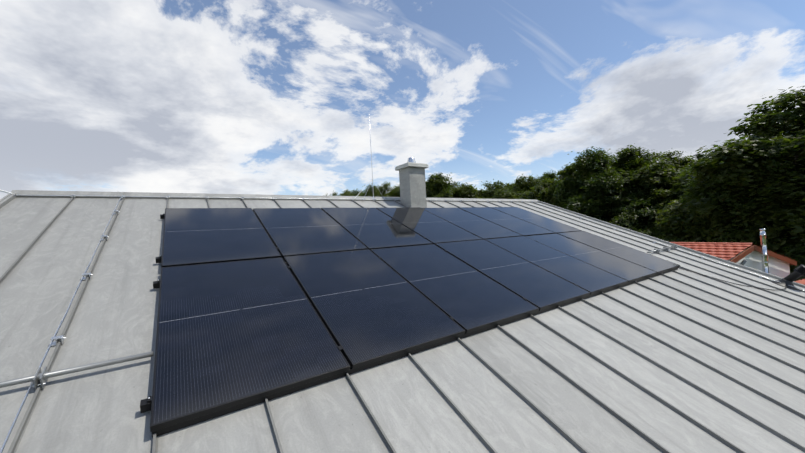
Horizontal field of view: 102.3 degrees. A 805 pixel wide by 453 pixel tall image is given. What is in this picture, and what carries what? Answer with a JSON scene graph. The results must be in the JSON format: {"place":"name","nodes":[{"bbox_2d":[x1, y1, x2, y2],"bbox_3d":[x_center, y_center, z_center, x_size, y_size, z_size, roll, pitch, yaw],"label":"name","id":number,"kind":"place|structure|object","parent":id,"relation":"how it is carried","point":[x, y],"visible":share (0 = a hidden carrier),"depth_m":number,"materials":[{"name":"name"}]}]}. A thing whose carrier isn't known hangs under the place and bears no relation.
{"place":"outdoors","nodes":[
{"label":"outdoors","id":0,"kind":"place"},
{"bbox_2d":[163,208,278,264],"bbox_3d":[-2.410,0.043,4.226,1.114,0.001,1.892,-3,21,-34],"label":"solar panel glass","id":1,"kind":"object","parent":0,"point":[195,235],"visible":1,"depth_m":4.03,"materials":[{"name":"glass"}]},
{"bbox_2d":[153,258,347,423],"bbox_3d":[-1.359,0.699,2.736,1.114,0.001,1.892,-2,21,-34],"label":"solar panel glass","id":2,"kind":"object","parent":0,"point":[229,331],"visible":1,"depth_m":2.43,"materials":[{"name":"glass"}]},
{"bbox_2d":[254,208,365,254],"bbox_3d":[-1.459,0.003,4.879,1.114,0.001,1.892,-3,21,-34],"label":"solar panel glass","id":3,"kind":"object","parent":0,"point":[291,231],"visible":1,"depth_m":4.71,"materials":[{"name":"glass"}]},
{"bbox_2d":[285,250,462,362],"bbox_3d":[-0.407,0.654,3.387,1.114,0.001,1.892,-3,21,-34],"label":"solar panel glass","id":4,"kind":"object","parent":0,"point":[369,304],"visible":1,"depth_m":3.14,"materials":[{"name":"glass"}]},
{"bbox_2d":[323,208,430,247],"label":"solar panel glass","id":5,"kind":"object","parent":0,"point":[372,227],"visible":1,"depth_m":5.38,"materials":[{"name":"glass"}]},
{"bbox_2d":[0,0,804,198],"label":"sky","id":6,"kind":"structure","parent":0,"point":[262,97],"materials":[{"name":"blue"}]},
{"bbox_2d":[378,208,480,242],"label":"solar panel glass","id":7,"kind":"object","parent":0,"point":[429,226],"visible":1,"depth_m":6.05,"materials":[{"name":"glass"}]},
{"bbox_2d":[372,244,536,328],"bbox_3d":[0.543,0.615,4.040,1.114,0.001,1.892,-2,21,-34],"label":"solar panel glass","id":8,"kind":"object","parent":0,"point":[466,296],"visible":1,"depth_m":3.83,"materials":[{"name":"glass"}]},
{"bbox_2d":[423,208,519,237],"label":"solar panel glass","id":9,"kind":"object","parent":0,"point":[475,224],"visible":1,"depth_m":6.71,"materials":[{"name":"glass"}]},
{"bbox_2d":[461,207,553,234],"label":"solar panel glass","id":10,"kind":"object","parent":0,"point":[515,224],"visible":1,"depth_m":7.38,"materials":[{"name":"glass"}]},
{"bbox_2d":[437,240,588,306],"bbox_3d":[1.495,0.570,4.691,1.114,0.001,1.892,-3,21,-34],"label":"solar panel glass","id":11,"kind":"object","parent":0,"point":[536,285],"visible":1,"depth_m":4.51,"materials":[{"name":"glass"}]},
{"bbox_2d":[491,207,579,231],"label":"solar panel glass","id":12,"kind":"object","parent":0,"point":[540,221],"visible":1,"depth_m":8.04,"materials":[{"name":"glass"}]},
{"bbox_2d":[486,236,626,291],"bbox_3d":[2.446,0.528,5.343,1.114,0.001,1.892,-3,21,-34],"label":"solar panel glass","id":13,"kind":"object","parent":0,"point":[588,277],"visible":1,"depth_m":5.18,"materials":[{"name":"glass"}]},
{"bbox_2d":[526,234,654,280],"bbox_3d":[3.397,0.490,5.996,1.114,0.001,1.892,-3,21,-34],"label":"solar panel glass","id":14,"kind":"object","parent":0,"point":[619,267],"visible":1,"depth_m":5.86,"materials":[{"name":"glass"}]},
{"bbox_2d":[558,231,677,271],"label":"solar panel glass","id":15,"kind":"object","parent":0,"point":[649,261],"visible":1,"depth_m":6.52,"materials":[{"name":"glass"}]},
{"bbox_2d":[728,248,789,277],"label":"neighbour walls","id":16,"kind":"structure","parent":0,"point":[779,268],"depth_m":14.42,"materials":[{"name":"white paint"}]},
{"bbox_2d":[671,242,790,259],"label":"roof tiles","id":17,"kind":"object","parent":16,"relation":"on","point":[725,250],"visible":0.12,"depth_m":14.16,"materials":[{"name":"tile"}]},
{"bbox_2d":[729,245,796,265],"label":"neighbour fascia","id":18,"kind":"structure","parent":16,"relation":"attached to","point":[736,259],"depth_m":13.76,"materials":[{"name":"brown wood"}]},
{"bbox_2d":[794,279,804,284],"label":"neighbour lean to tiles","id":19,"kind":"object","parent":16,"relation":"attached to","point":[802,281],"visible":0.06,"depth_m":15.25,"materials":[{"name":"tile"}]},
{"bbox_2d":[754,229,768,272],"bbox_3d":[15.208,2.049,13.691,0.228,3.920,0.444,-3,-1,-5],"label":"neighbour flue","id":20,"kind":"object","parent":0,"point":[764,252],"visible":0.52,"depth_m":13.54,"materials":[{"name":"silver metal"}]},
{"label":"ground","id":21,"kind":"structure","parent":0,"visible":0},
{"bbox_2d":[338,189,352,195],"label":"tree","id":22,"kind":"object","parent":21,"relation":"on","point":[346,193],"depth_m":45.14,"materials":[{"name":"green plant"}]},
{"bbox_2d":[342,189,363,195],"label":"tree","id":23,"kind":"object","parent":21,"relation":"on","point":[355,192],"depth_m":69.61,"materials":[{"name":"green plant"}]},
{"bbox_2d":[362,183,380,196],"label":"tree","id":24,"kind":"object","parent":21,"relation":"on","point":[371,189],"visible":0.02,"depth_m":46.05,"materials":[{"name":"green plant"}]},
{"bbox_2d":[360,181,396,196],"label":"tree","id":25,"kind":"object","parent":21,"relation":"on","point":[384,188],"visible":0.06,"depth_m":60.45,"materials":[{"name":"green plant"}]},
{"bbox_2d":[389,184,399,196],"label":"tree","id":26,"kind":"object","parent":21,"relation":"on","point":[397,192],"depth_m":58.87,"materials":[{"name":"green plant"}]},
{"bbox_2d":[425,172,453,197],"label":"tree","id":27,"kind":"object","parent":21,"relation":"on","point":[436,184],"visible":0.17,"depth_m":51.68,"materials":[{"name":"green plant"}]},
{"bbox_2d":[449,180,459,192],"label":"tree","id":28,"kind":"object","parent":21,"relation":"on","point":[455,184],"depth_m":65.84,"materials":[{"name":"green plant"}]},
{"bbox_2d":[451,182,484,198],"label":"tree","id":29,"kind":"object","parent":21,"relation":"on","point":[462,192],"visible":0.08,"depth_m":50.83,"materials":[{"name":"green plant"}]},
{"bbox_2d":[486,195,506,198],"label":"tree","id":30,"kind":"object","parent":21,"relation":"on","point":[497,197],"depth_m":50.10,"materials":[{"name":"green plant"}]},
{"bbox_2d":[477,179,517,198],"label":"tree","id":31,"kind":"object","parent":21,"relation":"on","point":[493,190],"visible":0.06,"depth_m":53.32,"materials":[{"name":"green plant"}]},
{"bbox_2d":[500,182,515,190],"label":"tree","id":32,"kind":"object","parent":21,"relation":"on","point":[506,183],"visible":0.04,"depth_m":61.60,"materials":[{"name":"green plant"}]},
{"bbox_2d":[508,190,524,197],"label":"tree","id":33,"kind":"object","parent":21,"relation":"on","point":[520,193],"depth_m":51.93,"materials":[{"name":"green plant"}]},
{"bbox_2d":[513,191,533,198],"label":"tree","id":34,"kind":"object","parent":21,"relation":"on","point":[526,193],"visible":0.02,"depth_m":48.21,"materials":[{"name":"green plant"}]},
{"bbox_2d":[507,174,541,194],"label":"tree","id":35,"kind":"object","parent":21,"relation":"on","point":[526,183],"visible":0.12,"depth_m":55.85,"materials":[{"name":"green plant"}]},
{"bbox_2d":[518,182,549,199],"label":"tree","id":36,"kind":"object","parent":21,"relation":"on","point":[527,197],"depth_m":47.01,"materials":[{"name":"green plant"}]},
{"bbox_2d":[530,170,558,190],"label":"tree","id":37,"kind":"object","parent":21,"relation":"on","point":[551,175],"depth_m":55.90,"materials":[{"name":"green plant"}]},
{"bbox_2d":[535,184,561,204],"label":"tree","id":38,"kind":"object","parent":21,"relation":"on","point":[546,195],"visible":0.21,"depth_m":42.81,"materials":[{"name":"green plant"}]},
{"bbox_2d":[528,162,609,219],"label":"tree","id":39,"kind":"object","parent":21,"relation":"on","point":[564,172],"visible":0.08,"depth_m":42.95,"materials":[{"name":"green plant"}]},
{"bbox_2d":[552,146,641,222],"bbox_3d":[22.759,-1.968,38.203,9.578,14.428,10.616,-3,-1,14],"label":"tree","id":40,"kind":"object","parent":21,"relation":"on","point":[602,185],"visible":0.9,"depth_m":35.98,"materials":[{"name":"green plant"}]},
{"bbox_2d":[579,209,639,227],"bbox_3d":[21.107,1.566,35.527,8.527,7.650,7.675,-3,-1,-15],"label":"shrub","id":41,"kind":"object","parent":21,"relation":"on","point":[603,219],"visible":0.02,"depth_m":35.84,"materials":[{"name":"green plant"}]},
{"bbox_2d":[610,212,656,236],"bbox_3d":[22.853,1.811,32.876,6.247,6.787,5.954,-4,-1,42],"label":"shrub","id":42,"kind":"object","parent":21,"relation":"on","point":[622,221],"visible":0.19,"depth_m":32.42,"materials":[{"name":"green plant"}]},
{"bbox_2d":[600,145,679,222],"bbox_3d":[27.268,-2.325,39.308,12.671,14.688,13.846,-3,-1,-2],"label":"tree","id":43,"kind":"object","parent":21,"relation":"on","point":[631,162],"visible":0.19,"depth_m":36.21,"materials":[{"name":"green plant"}]},
{"bbox_2d":[607,169,685,229],"bbox_3d":[27.155,-0.731,34.869,9.592,11.251,9.529,-3,-1,9],"label":"tree","id":44,"kind":"object","parent":21,"relation":"on","point":[647,213],"visible":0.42,"depth_m":33.43,"materials":[{"name":"green plant"}]},
{"bbox_2d":[636,151,681,172],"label":"tree","id":45,"kind":"object","parent":21,"relation":"on","point":[658,156],"depth_m":39.89,"materials":[{"name":"green plant"}]},
{"bbox_2d":[644,213,685,241],"bbox_3d":[25.836,1.827,31.629,6.957,6.362,6.632,-3,-1,-16],"label":"shrub","id":46,"kind":"object","parent":21,"relation":"on","point":[656,235],"visible":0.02,"depth_m":30.17,"materials":[{"name":"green plant"}]},
{"bbox_2d":[642,169,689,226],"bbox_3d":[29.651,-0.751,35.650,9.513,11.064,9.507,-4,-1,31],"label":"tree","id":47,"kind":"object","parent":21,"relation":"on","point":[679,171],"depth_m":34.59,"materials":[{"name":"green plant"}]},
{"bbox_2d":[646,169,696,236],"bbox_3d":[28.700,-0.561,30.395,9.852,10.599,9.302,-4,-1,42],"label":"tree","id":48,"kind":"object","parent":21,"relation":"on","point":[673,195],"visible":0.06,"depth_m":31.92,"materials":[{"name":"green plant"}]},
{"bbox_2d":[655,150,696,171],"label":"tree","id":49,"kind":"object","parent":21,"relation":"on","point":[678,163],"visible":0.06,"depth_m":41.73,"materials":[{"name":"green plant"}]},
{"bbox_2d":[657,162,699,193],"bbox_3d":[32.099,-1.439,32.428,10.930,12.110,11.506,-3,-1,14],"label":"tree","id":50,"kind":"object","parent":21,"relation":"on","point":[668,182],"visible":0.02,"depth_m":33.09,"materials":[{"name":"green plant"}]},
{"bbox_2d":[651,189,748,242],"bbox_3d":[27.116,0.104,26.995,9.008,9.898,9.450,-3,-1,4],"label":"shrub","id":51,"kind":"object","parent":21,"relation":"on","point":[688,232],"visible":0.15,"depth_m":27.48,"materials":[{"name":"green plant"}]},
{"bbox_2d":[654,86,804,241],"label":"tree","id":52,"kind":"object","parent":21,"relation":"on","point":[733,175],"visible":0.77,"depth_m":22.18,"materials":[{"name":"green plant"}]},
{"bbox_2d":[711,218,803,254],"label":"shrub","id":53,"kind":"object","parent":21,"relation":"on","point":[733,233],"visible":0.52,"depth_m":22.15,"materials":[{"name":"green plant"}]},
{"bbox_2d":[730,109,801,140],"bbox_3d":[37.927,-3.643,30.024,12.647,16.001,14.069,-4,-1,33],"label":"tree","id":54,"kind":"object","parent":21,"relation":"on","point":[750,137],"visible":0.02,"depth_m":31.16,"materials":[{"name":"green plant"}]},
{"bbox_2d":[756,136,791,164],"bbox_3d":[30.749,-1.455,27.224,12.151,12.173,11.712,-4,-1,42],"label":"tree","id":55,"kind":"object","parent":21,"relation":"on","point":[771,140],"depth_m":26.62,"materials":[{"name":"green plant"}]},
{"bbox_2d":[753,125,804,227],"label":"tree","id":56,"kind":"object","parent":21,"relation":"on","point":[798,146],"visible":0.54,"depth_m":20.23,"materials":[{"name":"green plant"}]},
{"bbox_2d":[775,227,804,280],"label":"shrub","id":57,"kind":"object","parent":21,"relation":"on","point":[798,256],"visible":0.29,"depth_m":19.19,"materials":[{"name":"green plant"}]},
{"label":"house walls","id":58,"kind":"object","parent":21,"relation":"on","visible":0},
{"bbox_2d":[0,197,804,452],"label":"roof pans","id":59,"kind":"object","parent":58,"relation":"on","point":[95,410],"visible":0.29,"depth_m":2.56,"materials":[{"name":"metal"}]},
{"bbox_2d":[11,190,537,201],"bbox_3d":[-0.351,-0.665,7.908,12.160,0.114,0.335,-3,-1,-34],"label":"ridge cap","id":60,"kind":"object","parent":59,"relation":"on","point":[186,195],"visible":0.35,"depth_m":5.68,"materials":[{"name":"metal"}]},
{"bbox_2d":[32,245,676,390],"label":"snow guard holders","id":61,"kind":"object","parent":59,"relation":"on","point":[40,377],"visible":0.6,"depth_m":1.87,"materials":[{"name":"grey metal"}]},
{"bbox_2d":[0,246,677,387],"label":"snow guard tubes","id":62,"kind":"object","parent":61,"relation":"attached to","point":[12,382],"visible":0.92,"depth_m":1.97,"materials":[{"name":"grey metal"}]},
{"bbox_2d":[362,117,384,199],"bbox_3d":[-0.723,-1.605,7.519,0.654,2.039,0.088,-2,-1,-43],"label":"lightning rod","id":63,"kind":"object","parent":59,"relation":"on","point":[372,171],"visible":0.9,"depth_m":7.51,"materials":[{"name":"silver metal"}]},
{"bbox_2d":[0,195,802,452],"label":"lightning conductor","id":64,"kind":"object","parent":59,"relation":"on","point":[9,432],"visible":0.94,"depth_m":3.81,"materials":[{"name":"silver metal"}]},
{"bbox_2d":[0,197,804,452],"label":"standing seams","id":65,"kind":"object","parent":59,"relation":"on","point":[16,441],"visible":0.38,"depth_m":3.09,"materials":[{"name":"metal"}]},
{"bbox_2d":[0,192,804,287],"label":"verge flashing","id":66,"kind":"object","parent":59,"relation":"on","point":[6,199],"visible":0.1,"depth_m":7.66,"materials":[{"name":"metal"}]},
{"bbox_2d":[50,195,761,345],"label":"conductor clamps","id":67,"kind":"object","parent":59,"relation":"on","point":[57,338],"visible":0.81,"depth_m":3.65,"materials":[{"name":"silver metal"}]},
{"bbox_2d":[0,180,371,197],"bbox_3d":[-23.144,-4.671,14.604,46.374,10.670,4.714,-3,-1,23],"label":"bonding leads","id":68,"kind":"object","parent":67,"relation":"on","point":[13,193],"visible":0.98,"depth_m":4.57,"materials":[{"name":"white metal"}]},
{"bbox_2d":[140,209,678,437],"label":"pv rails","id":69,"kind":"object","parent":59,"relation":"on","point":[145,405],"visible":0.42,"depth_m":2.36,"materials":[{"name":"black"}]},
{"bbox_2d":[161,208,280,266],"bbox_3d":[-2.413,0.059,4.232,1.134,0.038,1.912,-3,21,-34],"label":"pv frame","id":70,"kind":"object","parent":69,"relation":"on","point":[162,265],"visible":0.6,"depth_m":3.58,"materials":[{"name":"black metal"}]},
{"bbox_2d":[150,257,349,431],"bbox_3d":[-1.362,0.715,2.741,1.134,0.039,1.912,-2,21,-34],"label":"pv frame","id":71,"kind":"object","parent":69,"relation":"on","point":[190,416],"visible":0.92,"depth_m":2.00,"materials":[{"name":"black metal"}]},
{"bbox_2d":[253,208,367,258],"bbox_3d":[-1.462,0.020,4.884,1.134,0.038,1.912,-3,21,-34],"label":"pv frame","id":72,"kind":"object","parent":69,"relation":"on","point":[273,241],"visible":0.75,"depth_m":4.32,"materials":[{"name":"black metal"}]},
{"bbox_2d":[284,249,464,368],"bbox_3d":[-0.410,0.670,3.392,1.134,0.039,1.912,-3,21,-34],"label":"pv frame","id":73,"kind":"object","parent":69,"relation":"on","point":[381,357],"visible":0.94,"depth_m":2.72,"materials":[{"name":"black metal"}]},
{"bbox_2d":[321,208,432,249],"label":"pv frame","id":74,"kind":"object","parent":69,"relation":"on","point":[377,247],"visible":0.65,"depth_m":4.93,"materials":[{"name":"black metal"}]},
{"bbox_2d":[376,207,481,243],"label":"pv frame","id":75,"kind":"object","parent":69,"relation":"on","point":[423,236],"visible":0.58,"depth_m":5.68,"materials":[{"name":"black metal"}]},
{"bbox_2d":[370,244,538,333],"bbox_3d":[0.540,0.632,4.045,1.134,0.038,1.912,-2,21,-34],"label":"pv frame","id":76,"kind":"object","parent":69,"relation":"on","point":[493,322],"visible":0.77,"depth_m":3.39,"materials":[{"name":"black metal"}]},
{"bbox_2d":[422,208,522,238],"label":"pv frame","id":77,"kind":"object","parent":69,"relation":"on","point":[478,236],"visible":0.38,"depth_m":6.29,"materials":[{"name":"black metal"}]},
{"bbox_2d":[458,207,554,235],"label":"pv frame","id":78,"kind":"object","parent":69,"relation":"on","point":[509,229],"visible":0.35,"depth_m":7.00,"materials":[{"name":"black metal"}]},
{"bbox_2d":[435,239,590,310],"bbox_3d":[1.492,0.586,4.696,1.134,0.038,1.912,-3,21,-34],"label":"pv frame","id":79,"kind":"object","parent":69,"relation":"on","point":[562,302],"visible":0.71,"depth_m":4.13,"materials":[{"name":"black metal"}]},
{"bbox_2d":[490,207,581,232],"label":"pv frame","id":80,"kind":"object","parent":69,"relation":"on","point":[542,227],"visible":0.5,"depth_m":7.64,"materials":[{"name":"black metal"}]},
{"bbox_2d":[485,236,627,294],"bbox_3d":[2.443,0.545,5.348,1.134,0.038,1.912,-3,21,-34],"label":"pv frame","id":81,"kind":"object","parent":69,"relation":"on","point":[606,288],"visible":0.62,"depth_m":4.74,"materials":[{"name":"black metal"}]},
{"bbox_2d":[525,233,656,282],"bbox_3d":[3.394,0.506,6.001,1.134,0.041,1.912,-3,21,-34],"label":"pv frame","id":82,"kind":"object","parent":69,"relation":"on","point":[638,278],"visible":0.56,"depth_m":5.37,"materials":[{"name":"black metal"}]},
{"bbox_2d":[557,231,679,273],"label":"pv frame","id":83,"kind":"object","parent":69,"relation":"on","point":[658,272],"visible":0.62,"depth_m":6.12,"materials":[{"name":"black metal"}]},
{"bbox_2d":[399,167,426,207],"bbox_3d":[0.248,-0.741,7.614,0.484,1.216,0.452,-3,-1,-34],"label":"chimney","id":84,"kind":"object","parent":59,"relation":"on","point":[412,187],"depth_m":7.45,"materials":[{"name":"grey concrete"}]},
{"bbox_2d":[395,162,428,170],"bbox_3d":[0.213,-1.396,7.622,0.580,0.095,0.548,-3,-1,-34],"label":"chimney cap","id":85,"kind":"object","parent":84,"relation":"on","point":[410,164],"visible":0.67,"depth_m":7.42,"materials":[{"name":"grey metal"}]},
{"bbox_2d":[407,157,415,162],"bbox_3d":[0.206,-1.536,7.624,0.230,0.185,0.230,-3,-1,-34],"label":"chimney hood","id":86,"kind":"object","parent":85,"relation":"on","point":[411,159],"visible":0.56,"depth_m":7.54,"materials":[{"name":"silver metal"}]},
{"bbox_2d":[680,268,786,289],"bbox_3d":[6.343,0.951,6.338,1.968,0.042,1.452,-3,21,-34],"label":"solar cable","id":87,"kind":"object","parent":59,"relation":"on","point":[733,283],"visible":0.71,"depth_m":5.98,"materials":[{"name":"black plastic"}]},
{"bbox_2d":[771,264,804,289],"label":"roof vent","id":88,"kind":"object","parent":59,"relation":"on","point":[797,273],"visible":0.96,"depth_m":6.30,"materials":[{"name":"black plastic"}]}
]}

